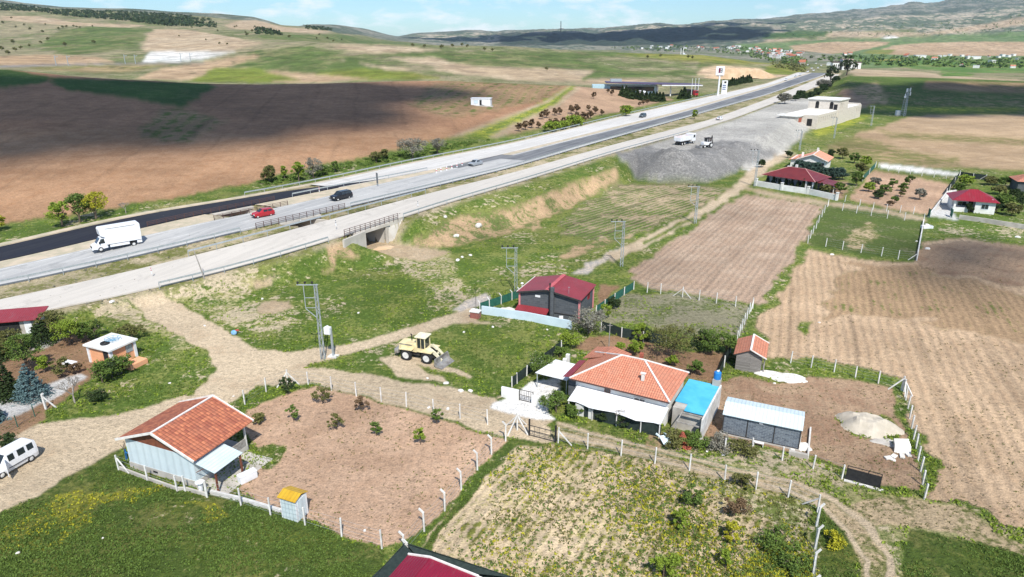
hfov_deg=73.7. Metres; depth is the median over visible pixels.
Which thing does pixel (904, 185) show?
garden tree
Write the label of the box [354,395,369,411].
bush
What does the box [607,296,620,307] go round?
bush
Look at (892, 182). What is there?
garden tree
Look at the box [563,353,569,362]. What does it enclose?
stone steps
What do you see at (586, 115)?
planted tree
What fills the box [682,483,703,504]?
field bush
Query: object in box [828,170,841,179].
hedge shrub
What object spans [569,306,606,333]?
flowering shrub
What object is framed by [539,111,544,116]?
planted tree
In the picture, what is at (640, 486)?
field weeds
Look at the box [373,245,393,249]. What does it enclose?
earth mound
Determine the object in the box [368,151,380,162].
roadside bush
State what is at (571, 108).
planted tree
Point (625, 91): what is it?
station conifer
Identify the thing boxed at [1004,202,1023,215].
garden tree
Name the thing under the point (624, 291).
net fence
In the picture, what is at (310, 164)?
grey thicket
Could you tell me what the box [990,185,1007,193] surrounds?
garden tree
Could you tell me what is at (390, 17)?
sky
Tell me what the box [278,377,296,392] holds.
bush
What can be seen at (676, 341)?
bush
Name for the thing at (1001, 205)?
garden tree
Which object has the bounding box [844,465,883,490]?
black gate
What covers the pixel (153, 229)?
median
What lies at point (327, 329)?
meter pole
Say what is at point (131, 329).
garden tree
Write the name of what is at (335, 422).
fruit tree
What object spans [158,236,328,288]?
guardrail
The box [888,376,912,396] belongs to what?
braced post
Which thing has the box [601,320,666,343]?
net fence
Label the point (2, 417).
blue spruce
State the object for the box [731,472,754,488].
field bush
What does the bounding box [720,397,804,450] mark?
stone panel shed
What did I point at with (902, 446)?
paver stack
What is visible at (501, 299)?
net fence
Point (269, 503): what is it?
post fence
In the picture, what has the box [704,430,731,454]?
bush
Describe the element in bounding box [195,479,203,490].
wash stand
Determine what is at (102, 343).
tyre
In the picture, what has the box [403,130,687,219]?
guardrail
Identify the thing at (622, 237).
power pole
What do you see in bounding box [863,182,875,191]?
garden tree
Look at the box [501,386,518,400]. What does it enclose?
gate wall
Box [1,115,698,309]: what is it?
verge weeds
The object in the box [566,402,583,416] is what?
bush
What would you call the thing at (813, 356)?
post fence
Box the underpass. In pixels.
[211,206,402,247]
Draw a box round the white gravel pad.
[754,370,807,382]
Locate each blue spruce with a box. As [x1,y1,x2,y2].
[0,409,11,423]
[10,364,54,407]
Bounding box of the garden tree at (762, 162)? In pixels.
[757,159,765,164]
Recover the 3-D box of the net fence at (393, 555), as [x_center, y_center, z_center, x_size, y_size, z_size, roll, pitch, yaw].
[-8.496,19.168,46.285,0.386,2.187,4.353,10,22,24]
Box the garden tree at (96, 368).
[86,359,118,382]
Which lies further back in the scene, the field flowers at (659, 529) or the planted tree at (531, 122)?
the planted tree at (531, 122)
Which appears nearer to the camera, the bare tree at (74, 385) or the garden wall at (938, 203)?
the bare tree at (74, 385)
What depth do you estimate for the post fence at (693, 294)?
97.80 m
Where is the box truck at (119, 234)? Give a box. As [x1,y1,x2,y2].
[90,220,141,251]
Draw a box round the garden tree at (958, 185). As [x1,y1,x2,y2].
[953,182,966,189]
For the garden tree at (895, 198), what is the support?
on the ground at (158, 122)
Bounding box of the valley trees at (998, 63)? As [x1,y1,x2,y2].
[611,14,1023,67]
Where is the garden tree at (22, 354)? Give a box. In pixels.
[1,333,44,368]
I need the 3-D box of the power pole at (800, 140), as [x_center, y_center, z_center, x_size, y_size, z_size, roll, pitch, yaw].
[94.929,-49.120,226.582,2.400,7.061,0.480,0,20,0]
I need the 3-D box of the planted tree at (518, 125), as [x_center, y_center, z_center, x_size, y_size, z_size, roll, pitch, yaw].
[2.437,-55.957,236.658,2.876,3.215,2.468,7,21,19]
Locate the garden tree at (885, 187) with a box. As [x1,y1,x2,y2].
[879,184,892,193]
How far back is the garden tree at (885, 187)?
162.23 m
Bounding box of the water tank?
[714,370,721,379]
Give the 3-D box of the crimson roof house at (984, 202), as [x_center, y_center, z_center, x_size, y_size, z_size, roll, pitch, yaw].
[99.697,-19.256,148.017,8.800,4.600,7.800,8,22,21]
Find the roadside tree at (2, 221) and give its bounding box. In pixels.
[0,215,4,225]
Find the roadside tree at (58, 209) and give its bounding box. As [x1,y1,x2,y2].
[44,201,69,226]
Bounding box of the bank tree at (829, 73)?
[823,65,838,79]
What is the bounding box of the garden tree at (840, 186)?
[834,182,846,193]
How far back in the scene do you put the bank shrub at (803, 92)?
373.74 m
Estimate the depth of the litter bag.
85.61 m
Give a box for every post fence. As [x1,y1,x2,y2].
[114,455,205,495]
[203,480,382,548]
[242,370,487,424]
[398,421,505,543]
[558,427,820,511]
[647,282,736,306]
[724,438,845,478]
[736,298,753,340]
[790,351,903,389]
[807,200,828,242]
[812,503,825,576]
[825,238,918,260]
[842,203,924,219]
[845,196,914,213]
[903,379,928,499]
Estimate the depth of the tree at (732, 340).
79.52 m
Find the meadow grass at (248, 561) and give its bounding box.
[0,289,1023,576]
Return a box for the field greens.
[444,444,817,576]
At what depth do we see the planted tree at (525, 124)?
240.01 m
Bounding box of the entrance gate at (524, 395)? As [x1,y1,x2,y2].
[519,389,532,401]
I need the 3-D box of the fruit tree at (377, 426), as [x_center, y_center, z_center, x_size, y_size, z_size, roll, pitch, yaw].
[-12.681,13.160,63.841,1.200,1.609,0.992,11,23,29]
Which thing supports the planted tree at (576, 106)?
on the ground at (158, 122)
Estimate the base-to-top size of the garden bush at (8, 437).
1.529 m
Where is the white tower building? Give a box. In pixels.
[830,59,861,69]
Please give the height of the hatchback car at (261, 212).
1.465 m
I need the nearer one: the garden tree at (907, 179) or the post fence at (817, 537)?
the post fence at (817, 537)
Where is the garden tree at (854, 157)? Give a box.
[848,152,861,162]
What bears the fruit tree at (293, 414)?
on the ground at (158, 122)
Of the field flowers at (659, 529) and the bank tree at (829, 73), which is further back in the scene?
the bank tree at (829, 73)
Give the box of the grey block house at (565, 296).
[515,274,595,322]
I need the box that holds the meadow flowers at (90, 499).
[1,474,818,576]
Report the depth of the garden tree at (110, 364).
73.96 m
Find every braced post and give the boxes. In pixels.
[40,393,56,409]
[506,412,527,435]
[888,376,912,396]
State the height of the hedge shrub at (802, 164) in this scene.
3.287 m
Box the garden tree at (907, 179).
[904,175,915,184]
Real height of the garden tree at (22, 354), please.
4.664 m
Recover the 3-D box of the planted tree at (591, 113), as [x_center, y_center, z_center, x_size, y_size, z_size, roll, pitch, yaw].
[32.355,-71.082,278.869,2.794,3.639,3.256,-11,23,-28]
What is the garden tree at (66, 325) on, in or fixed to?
on the ground at (158, 122)
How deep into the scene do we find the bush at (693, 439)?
61.87 m
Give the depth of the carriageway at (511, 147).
211.43 m
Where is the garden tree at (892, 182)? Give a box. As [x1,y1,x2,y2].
[888,178,898,187]
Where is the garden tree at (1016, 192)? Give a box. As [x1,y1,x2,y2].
[1008,188,1023,196]
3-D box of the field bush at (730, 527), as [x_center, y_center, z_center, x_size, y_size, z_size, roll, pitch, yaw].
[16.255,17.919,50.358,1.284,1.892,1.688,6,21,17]
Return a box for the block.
[799,442,811,450]
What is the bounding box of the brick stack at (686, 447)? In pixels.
[674,431,691,449]
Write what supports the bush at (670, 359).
on the ground at (158, 122)
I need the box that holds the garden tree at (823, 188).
[820,184,834,191]
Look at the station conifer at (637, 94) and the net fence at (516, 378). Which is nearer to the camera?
the net fence at (516, 378)
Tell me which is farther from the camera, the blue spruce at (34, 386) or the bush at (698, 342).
the bush at (698, 342)
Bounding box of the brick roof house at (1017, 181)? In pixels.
[1009,174,1023,190]
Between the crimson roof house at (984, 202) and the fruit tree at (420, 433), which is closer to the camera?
the fruit tree at (420, 433)
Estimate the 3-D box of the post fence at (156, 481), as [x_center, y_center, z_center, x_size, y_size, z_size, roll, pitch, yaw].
[-29.451,15.745,56.968,10.062,1.732,0.576,8,22,21]
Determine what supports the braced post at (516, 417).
on the ground at (158, 122)
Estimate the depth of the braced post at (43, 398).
68.37 m
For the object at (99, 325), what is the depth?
84.35 m
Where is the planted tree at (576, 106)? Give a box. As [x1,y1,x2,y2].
[574,104,580,112]
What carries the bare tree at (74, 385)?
on the ground at (158, 122)
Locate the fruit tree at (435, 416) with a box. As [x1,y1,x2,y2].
[431,408,443,423]
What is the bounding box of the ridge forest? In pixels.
[0,2,332,34]
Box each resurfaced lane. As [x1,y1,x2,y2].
[447,154,512,167]
[500,73,824,159]
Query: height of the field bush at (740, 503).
1.673 m
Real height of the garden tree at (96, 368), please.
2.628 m
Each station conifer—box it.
[618,86,623,95]
[621,86,628,97]
[625,88,634,98]
[634,89,639,99]
[638,90,645,100]
[649,91,657,101]
[659,92,666,101]
[679,86,686,98]
[685,91,691,98]
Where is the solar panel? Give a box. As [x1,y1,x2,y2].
[104,335,120,341]
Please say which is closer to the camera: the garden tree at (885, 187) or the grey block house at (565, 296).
the grey block house at (565, 296)
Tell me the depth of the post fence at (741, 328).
88.67 m
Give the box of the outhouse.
[277,486,308,521]
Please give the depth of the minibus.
59.00 m
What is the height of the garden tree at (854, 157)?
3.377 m
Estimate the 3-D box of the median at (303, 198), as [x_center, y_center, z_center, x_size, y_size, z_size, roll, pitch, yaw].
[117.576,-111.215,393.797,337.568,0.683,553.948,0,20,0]
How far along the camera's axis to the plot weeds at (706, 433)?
62.27 m
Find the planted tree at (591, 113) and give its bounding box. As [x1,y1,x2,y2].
[588,110,593,118]
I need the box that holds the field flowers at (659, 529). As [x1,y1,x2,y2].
[446,444,817,576]
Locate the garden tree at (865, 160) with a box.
[859,155,872,166]
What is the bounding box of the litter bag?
[231,329,238,334]
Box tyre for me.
[100,341,109,345]
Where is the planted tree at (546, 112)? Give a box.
[544,109,550,117]
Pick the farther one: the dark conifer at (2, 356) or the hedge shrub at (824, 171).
the hedge shrub at (824, 171)
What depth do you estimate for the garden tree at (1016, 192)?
157.35 m
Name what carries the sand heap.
on the ground at (158, 122)
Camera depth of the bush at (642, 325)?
83.11 m
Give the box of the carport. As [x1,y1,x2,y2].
[535,360,574,394]
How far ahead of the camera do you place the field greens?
51.34 m
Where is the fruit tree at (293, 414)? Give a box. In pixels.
[285,404,297,420]
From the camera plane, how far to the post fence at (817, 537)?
49.28 m
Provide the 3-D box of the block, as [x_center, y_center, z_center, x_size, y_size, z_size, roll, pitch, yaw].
[26.377,14.334,62.205,2.200,0.531,1.400,0,20,0]
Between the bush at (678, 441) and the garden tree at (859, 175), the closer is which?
the bush at (678, 441)
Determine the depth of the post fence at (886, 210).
141.32 m
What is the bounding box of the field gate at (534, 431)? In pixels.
[528,419,556,442]
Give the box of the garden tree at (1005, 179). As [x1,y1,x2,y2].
[998,176,1011,184]
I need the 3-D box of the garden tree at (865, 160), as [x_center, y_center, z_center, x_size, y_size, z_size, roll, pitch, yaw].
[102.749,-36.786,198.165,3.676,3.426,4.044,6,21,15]
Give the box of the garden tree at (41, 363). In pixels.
[33,355,51,372]
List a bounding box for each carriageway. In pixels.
[0,73,825,285]
[0,178,384,260]
[311,72,805,187]
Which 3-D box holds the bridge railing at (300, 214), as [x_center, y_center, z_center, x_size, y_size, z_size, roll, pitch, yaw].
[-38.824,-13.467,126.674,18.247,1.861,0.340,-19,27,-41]
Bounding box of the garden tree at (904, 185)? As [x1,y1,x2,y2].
[897,182,909,188]
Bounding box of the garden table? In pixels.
[62,360,76,366]
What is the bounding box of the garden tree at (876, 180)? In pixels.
[869,177,881,184]
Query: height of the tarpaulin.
1.058 m
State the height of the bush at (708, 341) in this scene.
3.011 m
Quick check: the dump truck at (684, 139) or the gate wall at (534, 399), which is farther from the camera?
the dump truck at (684, 139)
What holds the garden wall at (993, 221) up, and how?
on the ground at (158, 122)
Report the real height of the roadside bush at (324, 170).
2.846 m
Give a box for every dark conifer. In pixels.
[0,330,18,362]
[0,359,25,405]
[24,318,62,347]
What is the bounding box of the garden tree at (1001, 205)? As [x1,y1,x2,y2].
[995,203,1005,211]
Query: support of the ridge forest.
on the ground at (158, 122)
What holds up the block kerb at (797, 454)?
on the ground at (158, 122)
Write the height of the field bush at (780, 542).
1.805 m
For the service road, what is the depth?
113.64 m
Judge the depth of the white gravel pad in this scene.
74.89 m
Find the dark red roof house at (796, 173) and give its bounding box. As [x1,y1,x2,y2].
[761,164,839,192]
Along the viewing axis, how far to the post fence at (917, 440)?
62.01 m
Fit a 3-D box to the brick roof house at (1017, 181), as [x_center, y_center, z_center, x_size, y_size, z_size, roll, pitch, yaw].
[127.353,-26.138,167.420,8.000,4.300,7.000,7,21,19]
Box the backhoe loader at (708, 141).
[695,135,712,147]
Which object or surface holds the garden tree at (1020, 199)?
on the ground at (158, 122)
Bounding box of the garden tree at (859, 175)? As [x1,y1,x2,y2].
[851,172,864,185]
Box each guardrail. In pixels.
[0,227,240,281]
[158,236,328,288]
[187,189,425,256]
[244,92,720,194]
[292,167,426,196]
[350,98,749,206]
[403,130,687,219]
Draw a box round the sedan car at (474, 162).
[468,159,482,165]
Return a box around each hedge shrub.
[791,160,802,166]
[797,162,807,168]
[808,167,817,171]
[809,162,823,169]
[818,167,831,174]
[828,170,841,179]
[832,167,846,179]
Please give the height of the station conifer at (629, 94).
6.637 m
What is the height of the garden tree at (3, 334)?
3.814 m
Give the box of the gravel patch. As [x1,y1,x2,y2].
[870,438,893,447]
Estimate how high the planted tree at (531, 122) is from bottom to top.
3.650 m
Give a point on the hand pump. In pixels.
(126, 453)
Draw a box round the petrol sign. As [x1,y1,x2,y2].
[716,66,724,95]
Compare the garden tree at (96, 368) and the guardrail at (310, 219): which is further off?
the guardrail at (310, 219)
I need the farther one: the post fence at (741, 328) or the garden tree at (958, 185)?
the garden tree at (958, 185)
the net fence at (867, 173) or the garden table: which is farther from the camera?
the net fence at (867, 173)
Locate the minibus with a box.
[0,438,38,478]
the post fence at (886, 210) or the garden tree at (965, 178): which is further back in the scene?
the garden tree at (965, 178)
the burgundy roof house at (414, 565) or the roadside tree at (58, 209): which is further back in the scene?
the roadside tree at (58, 209)
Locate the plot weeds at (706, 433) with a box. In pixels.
[0,259,1023,576]
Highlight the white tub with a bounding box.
[920,225,933,228]
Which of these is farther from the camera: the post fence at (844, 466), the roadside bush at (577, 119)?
the roadside bush at (577, 119)
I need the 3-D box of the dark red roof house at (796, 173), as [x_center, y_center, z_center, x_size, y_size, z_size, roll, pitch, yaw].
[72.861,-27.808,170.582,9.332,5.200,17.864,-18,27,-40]
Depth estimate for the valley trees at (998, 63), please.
1570.79 m
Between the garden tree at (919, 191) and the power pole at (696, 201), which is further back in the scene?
the garden tree at (919, 191)
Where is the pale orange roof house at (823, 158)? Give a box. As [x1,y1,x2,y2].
[788,148,833,167]
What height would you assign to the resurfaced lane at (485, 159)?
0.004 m
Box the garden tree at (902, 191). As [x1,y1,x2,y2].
[899,188,906,196]
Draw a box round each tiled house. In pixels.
[115,394,272,492]
[563,346,689,437]
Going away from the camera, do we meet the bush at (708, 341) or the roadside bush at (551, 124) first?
the bush at (708, 341)
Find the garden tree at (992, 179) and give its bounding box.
[984,176,999,183]
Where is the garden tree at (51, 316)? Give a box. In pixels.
[33,310,68,336]
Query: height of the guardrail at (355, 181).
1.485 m
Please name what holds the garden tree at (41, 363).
on the ground at (158, 122)
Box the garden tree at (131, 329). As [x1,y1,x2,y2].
[110,323,146,336]
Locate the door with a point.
(301, 502)
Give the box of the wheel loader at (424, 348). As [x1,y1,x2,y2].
[394,332,453,369]
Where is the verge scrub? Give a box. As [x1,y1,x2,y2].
[256,139,489,184]
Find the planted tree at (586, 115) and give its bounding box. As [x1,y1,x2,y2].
[581,113,588,123]
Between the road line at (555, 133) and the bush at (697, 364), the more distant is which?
the road line at (555, 133)
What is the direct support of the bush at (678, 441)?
on the ground at (158, 122)
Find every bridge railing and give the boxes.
[147,196,274,226]
[213,201,287,219]
[255,203,344,229]
[344,213,397,236]
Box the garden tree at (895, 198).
[890,196,898,200]
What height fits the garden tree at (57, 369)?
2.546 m
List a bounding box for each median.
[0,214,227,267]
[255,73,808,206]
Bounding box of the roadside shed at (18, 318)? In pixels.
[0,306,48,334]
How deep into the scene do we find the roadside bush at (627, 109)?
284.52 m
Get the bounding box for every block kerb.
[789,449,807,459]
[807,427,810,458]
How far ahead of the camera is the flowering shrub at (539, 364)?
74.72 m
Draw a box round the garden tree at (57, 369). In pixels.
[50,356,69,376]
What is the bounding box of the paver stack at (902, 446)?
[894,438,910,453]
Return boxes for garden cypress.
[813,182,817,189]
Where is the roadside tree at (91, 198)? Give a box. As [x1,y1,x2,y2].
[75,191,108,218]
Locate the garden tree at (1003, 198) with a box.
[992,193,1017,203]
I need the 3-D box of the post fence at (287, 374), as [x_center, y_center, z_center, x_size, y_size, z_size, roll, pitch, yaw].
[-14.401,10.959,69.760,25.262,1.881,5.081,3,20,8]
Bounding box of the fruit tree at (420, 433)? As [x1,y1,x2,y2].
[413,427,425,444]
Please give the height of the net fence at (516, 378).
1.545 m
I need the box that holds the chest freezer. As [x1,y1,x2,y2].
[236,467,257,484]
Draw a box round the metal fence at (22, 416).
[2,405,35,433]
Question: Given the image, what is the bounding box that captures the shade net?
[372,545,508,576]
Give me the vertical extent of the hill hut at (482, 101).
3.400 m
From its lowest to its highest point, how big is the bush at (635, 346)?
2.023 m
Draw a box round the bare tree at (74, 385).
[54,377,78,402]
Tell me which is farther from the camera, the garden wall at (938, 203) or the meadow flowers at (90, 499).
the garden wall at (938, 203)
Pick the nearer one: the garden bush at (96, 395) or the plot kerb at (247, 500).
the plot kerb at (247, 500)
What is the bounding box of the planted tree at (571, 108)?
[568,105,574,111]
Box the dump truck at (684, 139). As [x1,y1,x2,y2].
[674,133,695,144]
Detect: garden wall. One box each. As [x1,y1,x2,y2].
[481,306,571,328]
[754,178,839,200]
[930,190,956,216]
[959,215,1023,228]
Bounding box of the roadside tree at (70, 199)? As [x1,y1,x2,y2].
[63,193,90,222]
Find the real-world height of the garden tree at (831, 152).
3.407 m
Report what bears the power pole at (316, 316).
on the ground at (158, 122)
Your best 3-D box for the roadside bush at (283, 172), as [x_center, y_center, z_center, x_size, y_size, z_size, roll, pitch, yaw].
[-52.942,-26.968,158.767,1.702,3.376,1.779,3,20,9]
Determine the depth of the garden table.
77.62 m
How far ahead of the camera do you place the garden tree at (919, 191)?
156.87 m
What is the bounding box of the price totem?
[721,80,727,93]
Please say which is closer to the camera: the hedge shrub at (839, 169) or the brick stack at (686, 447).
the brick stack at (686, 447)
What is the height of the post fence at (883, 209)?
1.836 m
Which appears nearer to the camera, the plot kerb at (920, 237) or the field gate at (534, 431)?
the field gate at (534, 431)
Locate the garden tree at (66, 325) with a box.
[47,318,87,344]
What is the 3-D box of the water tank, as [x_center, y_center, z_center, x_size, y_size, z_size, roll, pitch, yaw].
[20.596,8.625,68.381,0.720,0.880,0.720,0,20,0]
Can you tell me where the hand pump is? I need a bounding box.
[120,443,127,462]
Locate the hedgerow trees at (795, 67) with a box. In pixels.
[770,57,809,71]
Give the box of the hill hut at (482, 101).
[470,97,492,106]
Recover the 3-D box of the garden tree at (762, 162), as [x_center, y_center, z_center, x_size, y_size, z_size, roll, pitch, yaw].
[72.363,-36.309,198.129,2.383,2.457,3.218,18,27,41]
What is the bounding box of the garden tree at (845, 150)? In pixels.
[836,147,848,158]
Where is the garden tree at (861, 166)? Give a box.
[855,162,868,171]
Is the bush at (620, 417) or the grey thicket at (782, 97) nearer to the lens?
the bush at (620, 417)
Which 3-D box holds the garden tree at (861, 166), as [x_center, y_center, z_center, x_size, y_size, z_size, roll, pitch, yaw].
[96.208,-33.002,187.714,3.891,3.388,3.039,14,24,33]
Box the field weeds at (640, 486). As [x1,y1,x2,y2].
[435,443,820,576]
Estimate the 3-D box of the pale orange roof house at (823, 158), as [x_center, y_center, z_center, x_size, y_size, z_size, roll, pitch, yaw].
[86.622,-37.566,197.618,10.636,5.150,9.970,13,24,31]
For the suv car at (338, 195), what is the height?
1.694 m
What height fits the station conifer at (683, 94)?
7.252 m
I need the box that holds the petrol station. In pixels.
[592,79,702,95]
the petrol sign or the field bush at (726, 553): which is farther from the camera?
the petrol sign
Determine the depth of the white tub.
133.81 m
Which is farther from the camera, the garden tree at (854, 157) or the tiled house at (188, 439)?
the garden tree at (854, 157)
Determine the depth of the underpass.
124.23 m
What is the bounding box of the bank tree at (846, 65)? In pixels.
[839,55,858,74]
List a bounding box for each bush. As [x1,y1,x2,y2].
[0,432,15,446]
[68,362,82,373]
[85,388,108,401]
[251,412,264,422]
[260,165,275,180]
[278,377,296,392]
[280,165,287,178]
[290,161,303,180]
[310,385,331,402]
[320,165,326,175]
[331,160,338,171]
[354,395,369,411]
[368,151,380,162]
[378,148,387,156]
[542,120,561,131]
[553,346,565,356]
[558,329,584,345]
[559,120,569,127]
[565,114,584,126]
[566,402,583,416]
[595,412,606,420]
[600,303,611,315]
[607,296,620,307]
[615,342,625,349]
[615,415,629,426]
[620,105,633,113]
[627,339,644,354]
[632,322,648,341]
[641,326,655,339]
[648,551,681,576]
[649,321,699,358]
[664,355,678,363]
[664,427,685,447]
[672,508,689,528]
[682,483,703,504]
[684,428,710,448]
[686,359,705,374]
[690,329,709,348]
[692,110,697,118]
[698,329,730,352]
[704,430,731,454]
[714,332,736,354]
[720,548,731,567]
[722,497,752,515]
[724,520,740,541]
[729,436,759,457]
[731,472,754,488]
[753,523,800,557]
[766,545,812,576]
[824,529,847,551]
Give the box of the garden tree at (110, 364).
[100,359,123,377]
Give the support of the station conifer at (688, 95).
on the ground at (158, 122)
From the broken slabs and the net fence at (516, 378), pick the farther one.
the net fence at (516, 378)
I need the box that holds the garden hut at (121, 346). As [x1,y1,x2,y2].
[83,333,147,369]
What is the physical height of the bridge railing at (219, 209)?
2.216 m
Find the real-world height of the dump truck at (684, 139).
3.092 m
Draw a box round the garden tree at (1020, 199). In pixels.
[1015,196,1023,204]
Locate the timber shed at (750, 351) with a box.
[734,334,768,371]
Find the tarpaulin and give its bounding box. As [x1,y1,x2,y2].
[656,432,669,444]
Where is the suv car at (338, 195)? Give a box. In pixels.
[329,189,352,200]
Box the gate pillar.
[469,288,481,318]
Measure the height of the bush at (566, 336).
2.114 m
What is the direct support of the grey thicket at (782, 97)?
on the ground at (158, 122)
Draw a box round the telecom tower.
[900,88,910,115]
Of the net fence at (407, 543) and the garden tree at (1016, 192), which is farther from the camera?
the garden tree at (1016, 192)
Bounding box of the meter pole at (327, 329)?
[323,325,338,358]
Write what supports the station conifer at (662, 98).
on the ground at (158, 122)
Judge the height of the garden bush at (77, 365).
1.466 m
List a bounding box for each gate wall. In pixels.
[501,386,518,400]
[531,394,544,407]
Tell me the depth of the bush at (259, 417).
65.76 m
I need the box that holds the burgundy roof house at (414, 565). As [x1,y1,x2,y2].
[389,553,480,576]
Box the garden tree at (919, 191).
[915,188,927,199]
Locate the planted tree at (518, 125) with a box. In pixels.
[515,123,521,131]
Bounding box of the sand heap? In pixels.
[835,411,904,438]
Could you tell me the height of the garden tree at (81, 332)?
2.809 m
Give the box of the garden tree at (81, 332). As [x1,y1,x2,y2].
[72,321,90,341]
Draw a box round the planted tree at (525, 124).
[522,121,529,128]
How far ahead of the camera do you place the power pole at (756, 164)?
170.16 m
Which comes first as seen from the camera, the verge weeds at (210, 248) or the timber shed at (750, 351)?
the timber shed at (750, 351)
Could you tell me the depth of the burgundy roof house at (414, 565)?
43.54 m
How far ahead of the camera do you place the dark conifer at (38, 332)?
82.94 m
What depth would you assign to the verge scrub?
177.41 m
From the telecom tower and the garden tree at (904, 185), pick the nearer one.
the garden tree at (904, 185)
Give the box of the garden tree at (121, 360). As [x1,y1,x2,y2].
[104,353,133,373]
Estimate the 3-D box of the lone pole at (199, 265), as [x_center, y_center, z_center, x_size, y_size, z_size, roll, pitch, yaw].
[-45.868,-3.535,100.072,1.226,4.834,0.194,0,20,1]
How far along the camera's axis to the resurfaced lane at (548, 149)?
258.13 m
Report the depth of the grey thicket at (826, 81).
445.12 m
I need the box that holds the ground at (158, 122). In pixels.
[0,0,1023,576]
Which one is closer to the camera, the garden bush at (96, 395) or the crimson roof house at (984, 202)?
the garden bush at (96, 395)
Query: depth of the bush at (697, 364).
74.92 m
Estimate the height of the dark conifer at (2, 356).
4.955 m
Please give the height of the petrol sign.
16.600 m
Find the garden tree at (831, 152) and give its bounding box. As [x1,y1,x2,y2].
[828,149,835,155]
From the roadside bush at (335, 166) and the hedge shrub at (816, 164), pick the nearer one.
the roadside bush at (335, 166)
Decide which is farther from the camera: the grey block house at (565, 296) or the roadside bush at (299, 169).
the roadside bush at (299, 169)
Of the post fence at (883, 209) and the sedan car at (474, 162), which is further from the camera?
the sedan car at (474, 162)
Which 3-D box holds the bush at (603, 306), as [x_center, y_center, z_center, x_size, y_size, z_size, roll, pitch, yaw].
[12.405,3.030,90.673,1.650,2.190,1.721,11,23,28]
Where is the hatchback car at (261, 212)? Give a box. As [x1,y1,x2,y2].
[250,207,274,217]
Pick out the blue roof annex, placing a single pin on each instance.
(696, 405)
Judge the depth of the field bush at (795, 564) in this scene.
47.67 m
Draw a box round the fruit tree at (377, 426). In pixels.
[369,421,382,435]
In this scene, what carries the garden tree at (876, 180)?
on the ground at (158, 122)
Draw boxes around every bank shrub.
[796,90,807,95]
[820,85,828,91]
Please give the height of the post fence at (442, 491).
2.313 m
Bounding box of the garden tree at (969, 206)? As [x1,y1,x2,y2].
[965,203,974,211]
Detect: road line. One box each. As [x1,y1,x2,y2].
[0,75,821,283]
[0,93,747,269]
[0,161,507,276]
[376,73,796,171]
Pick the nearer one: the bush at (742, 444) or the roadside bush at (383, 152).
the bush at (742, 444)
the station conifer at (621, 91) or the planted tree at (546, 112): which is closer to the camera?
the planted tree at (546, 112)
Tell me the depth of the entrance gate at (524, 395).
69.91 m
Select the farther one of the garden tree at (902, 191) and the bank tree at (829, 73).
the bank tree at (829, 73)
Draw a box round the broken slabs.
[884,453,911,459]
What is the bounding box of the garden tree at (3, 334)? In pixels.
[0,328,23,357]
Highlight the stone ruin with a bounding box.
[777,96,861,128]
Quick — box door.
[297,495,306,519]
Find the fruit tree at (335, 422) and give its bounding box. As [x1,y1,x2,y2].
[327,413,343,429]
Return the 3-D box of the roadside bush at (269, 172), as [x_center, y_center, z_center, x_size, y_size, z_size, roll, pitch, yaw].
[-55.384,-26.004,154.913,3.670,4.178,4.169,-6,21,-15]
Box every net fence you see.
[374,538,405,576]
[403,539,511,576]
[477,287,518,309]
[511,340,561,387]
[595,281,634,313]
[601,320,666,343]
[719,346,730,371]
[863,161,876,179]
[946,170,960,191]
[960,171,986,179]
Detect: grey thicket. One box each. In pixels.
[303,157,323,177]
[395,137,427,158]
[429,138,446,153]
[776,93,792,103]
[815,79,831,85]
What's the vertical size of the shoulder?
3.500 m
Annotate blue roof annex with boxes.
[671,378,721,438]
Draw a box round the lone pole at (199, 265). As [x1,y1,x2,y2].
[193,250,204,278]
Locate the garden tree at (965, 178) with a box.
[958,174,975,184]
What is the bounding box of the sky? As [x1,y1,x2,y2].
[8,0,943,35]
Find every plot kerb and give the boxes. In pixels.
[210,489,280,512]
[916,219,924,258]
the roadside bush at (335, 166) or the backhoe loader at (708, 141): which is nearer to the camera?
the roadside bush at (335, 166)
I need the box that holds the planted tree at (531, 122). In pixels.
[527,118,534,127]
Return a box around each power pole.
[296,281,325,360]
[501,245,517,290]
[611,219,625,266]
[688,184,699,223]
[750,149,759,185]
[797,131,802,149]
[832,118,837,137]
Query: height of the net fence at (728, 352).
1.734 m
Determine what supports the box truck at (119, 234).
on the carriageway at (157, 239)
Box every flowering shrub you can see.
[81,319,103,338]
[528,350,558,370]
[537,389,569,412]
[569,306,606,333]
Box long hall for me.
[965,56,981,58]
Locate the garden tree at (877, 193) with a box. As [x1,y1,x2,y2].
[872,190,884,198]
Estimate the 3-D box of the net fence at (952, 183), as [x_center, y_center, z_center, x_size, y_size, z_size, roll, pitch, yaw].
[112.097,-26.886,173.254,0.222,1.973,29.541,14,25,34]
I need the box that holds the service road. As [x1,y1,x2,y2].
[0,74,838,310]
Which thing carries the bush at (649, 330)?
on the ground at (158, 122)
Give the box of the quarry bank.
[704,67,775,78]
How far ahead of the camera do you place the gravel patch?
62.97 m
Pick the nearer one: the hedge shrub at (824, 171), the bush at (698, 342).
the bush at (698, 342)
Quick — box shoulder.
[0,72,797,246]
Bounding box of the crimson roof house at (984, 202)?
[946,189,1000,214]
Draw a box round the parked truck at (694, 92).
[686,89,698,96]

